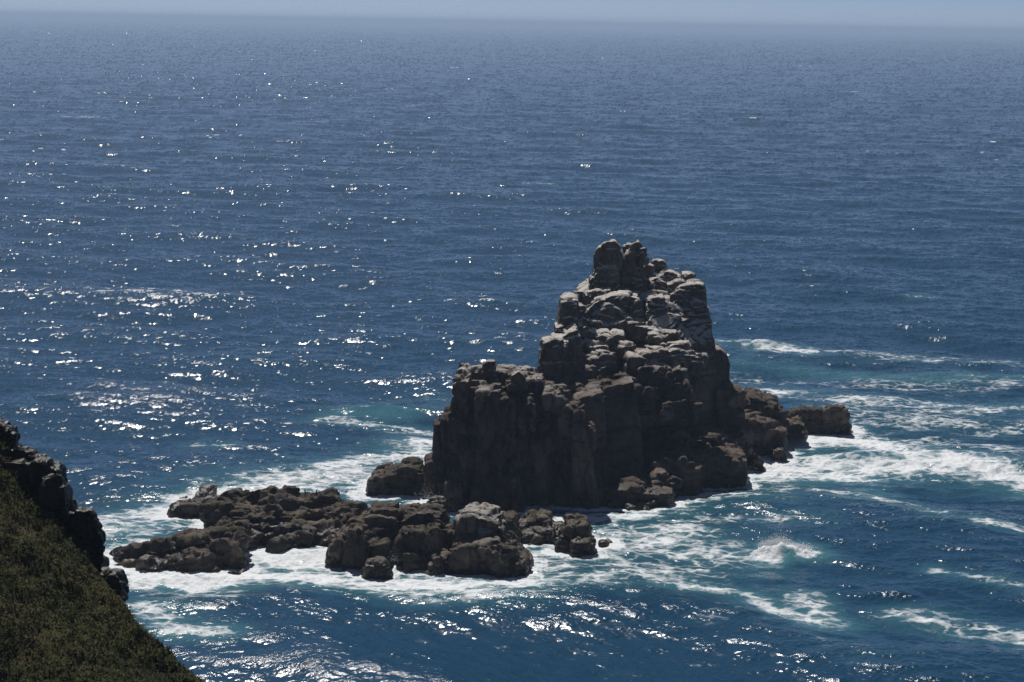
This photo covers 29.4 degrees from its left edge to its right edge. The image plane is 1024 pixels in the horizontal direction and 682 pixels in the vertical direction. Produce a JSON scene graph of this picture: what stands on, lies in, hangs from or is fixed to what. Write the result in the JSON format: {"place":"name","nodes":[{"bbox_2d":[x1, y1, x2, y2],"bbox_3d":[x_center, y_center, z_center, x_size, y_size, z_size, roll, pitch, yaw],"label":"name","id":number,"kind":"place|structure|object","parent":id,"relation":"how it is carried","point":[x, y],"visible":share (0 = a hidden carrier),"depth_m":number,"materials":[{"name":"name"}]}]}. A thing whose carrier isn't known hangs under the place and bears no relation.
{"place":"outdoors","nodes":[
{"label":"outdoors","id":0,"kind":"place"},
{"bbox_2d":[0,439,205,681],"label":"hillside","id":1,"kind":"structure","parent":0,"point":[44,629],"depth_m":88.28,"materials":[{"name":"green plant"}]},
{"bbox_2d":[0,418,22,449],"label":"rock outcrop","id":2,"kind":"object","parent":1,"relation":"on","point":[9,432],"visible":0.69,"depth_m":99.63,"materials":[{"name":"stone"}]},
{"bbox_2d":[0,444,77,531],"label":"rock outcrop","id":3,"kind":"object","parent":1,"relation":"on","point":[44,476],"visible":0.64,"depth_m":96.40,"materials":[{"name":"stone"}]},
{"bbox_2d":[66,506,109,571],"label":"rock outcrop","id":4,"kind":"object","parent":1,"relation":"on","point":[85,530],"visible":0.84,"depth_m":94.91,"materials":[{"name":"stone"}]},
{"bbox_2d":[0,433,211,681],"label":"heath","id":5,"kind":"object","parent":1,"relation":"on","point":[82,614],"visible":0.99,"depth_m":88.01,"materials":[{"name":"green plant"}]},
{"bbox_2d":[99,567,128,601],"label":"rock outcrop","id":6,"kind":"object","parent":1,"relation":"on","point":[116,579],"visible":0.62,"depth_m":93.25,"materials":[{"name":"stone"}]},
{"bbox_2d":[0,16,1023,681],"bbox_3d":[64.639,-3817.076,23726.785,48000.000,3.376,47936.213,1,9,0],"label":"sea","id":7,"kind":"structure","parent":0,"point":[302,256],"depth_m":391.08,"materials":[{"name":"liquid"}]},
{"bbox_2d":[109,521,251,574],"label":"reef","id":8,"kind":"object","parent":7,"relation":"in","point":[213,549],"visible":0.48,"depth_m":199.77,"materials":[{"name":"stone"}]},
{"bbox_2d":[167,497,210,517],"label":"sea rock","id":9,"kind":"object","parent":7,"relation":"in","point":[185,508],"visible":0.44,"depth_m":218.81,"materials":[{"name":"stone"}]},
{"bbox_2d":[194,484,216,497],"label":"sea rock","id":10,"kind":"object","parent":7,"relation":"in","point":[212,488],"visible":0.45,"depth_m":228.44,"materials":[{"name":"stone"}]},
{"bbox_2d":[204,494,219,498],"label":"sea rock","id":11,"kind":"object","parent":7,"relation":"in","point":[210,496],"visible":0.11,"depth_m":224.69,"materials":[{"name":"stone"}]},
{"bbox_2d":[198,485,367,552],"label":"reef","id":12,"kind":"object","parent":7,"relation":"in","point":[274,519],"visible":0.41,"depth_m":212.43,"materials":[{"name":"stone"}]},
{"bbox_2d":[325,501,404,570],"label":"sea rock","id":13,"kind":"object","parent":7,"relation":"in","point":[357,542],"visible":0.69,"depth_m":201.04,"materials":[{"name":"stone"}]},
{"bbox_2d":[361,556,392,579],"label":"sea rock","id":14,"kind":"object","parent":7,"relation":"in","point":[376,567],"visible":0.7,"depth_m":196.16,"materials":[{"name":"stone"}]},
{"bbox_2d":[365,456,424,496],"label":"sea rock","id":15,"kind":"object","parent":7,"relation":"in","point":[405,476],"visible":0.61,"depth_m":230.59,"materials":[{"name":"stone"}]},
{"bbox_2d":[393,502,454,571],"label":"sea rock","id":16,"kind":"object","parent":7,"relation":"in","point":[426,531],"visible":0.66,"depth_m":200.81,"materials":[{"name":"stone"}]},
{"bbox_2d":[424,548,450,574],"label":"sea rock","id":17,"kind":"object","parent":7,"relation":"in","point":[438,562],"visible":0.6,"depth_m":197.72,"materials":[{"name":"stone"}]},
{"bbox_2d":[446,502,533,577],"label":"sea rock","id":18,"kind":"object","parent":7,"relation":"in","point":[485,540],"visible":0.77,"depth_m":198.38,"materials":[{"name":"stone"}]},
{"bbox_2d":[168,335,822,561],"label":"spray","id":19,"kind":"object","parent":7,"relation":"on","point":[770,542],"visible":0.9,"depth_m":207.85,"materials":[{"name":"white liquid"}]},
{"bbox_2d":[503,510,521,542],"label":"sea rock","id":20,"kind":"object","parent":7,"relation":"in","point":[512,517],"visible":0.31,"depth_m":209.16,"materials":[{"name":"stone"}]},
{"bbox_2d":[519,508,553,529],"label":"sea rock","id":21,"kind":"object","parent":7,"relation":"in","point":[531,518],"visible":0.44,"depth_m":214.89,"materials":[{"name":"stone"}]},
{"bbox_2d":[520,516,562,544],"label":"sea rock","id":22,"kind":"object","parent":7,"relation":"in","point":[544,532],"visible":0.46,"depth_m":211.07,"materials":[{"name":"stone"}]},
{"bbox_2d":[553,513,596,556],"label":"sea rock","id":23,"kind":"object","parent":7,"relation":"in","point":[574,537],"visible":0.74,"depth_m":207.69,"materials":[{"name":"stone"}]},
{"bbox_2d":[598,538,612,546],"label":"sea rock","id":24,"kind":"object","parent":7,"relation":"in","point":[604,542],"visible":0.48,"depth_m":209.67,"materials":[{"name":"stone"}]},
{"bbox_2d":[423,239,807,512],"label":"sea stack","id":25,"kind":"object","parent":7,"relation":"in","point":[627,394],"visible":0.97,"depth_m":235.56,"materials":[{"name":"stone"}]},
{"bbox_2d":[747,453,765,470],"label":"sea rock","id":26,"kind":"object","parent":7,"relation":"in","point":[755,462],"visible":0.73,"depth_m":248.13,"materials":[{"name":"stone"}]},
{"bbox_2d":[769,447,788,461],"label":"sea rock","id":27,"kind":"object","parent":7,"relation":"in","point":[779,454],"visible":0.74,"depth_m":252.50,"materials":[{"name":"stone"}]},
{"bbox_2d":[787,404,851,434],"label":"sea rock","id":28,"kind":"object","parent":7,"relation":"in","point":[829,419],"visible":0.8,"depth_m":269.84,"materials":[{"name":"stone"}]},
{"bbox_2d":[0,0,1023,33],"label":"sky","id":29,"kind":"structure","parent":0,"point":[963,16],"materials":[{"name":"blue"}]}
]}

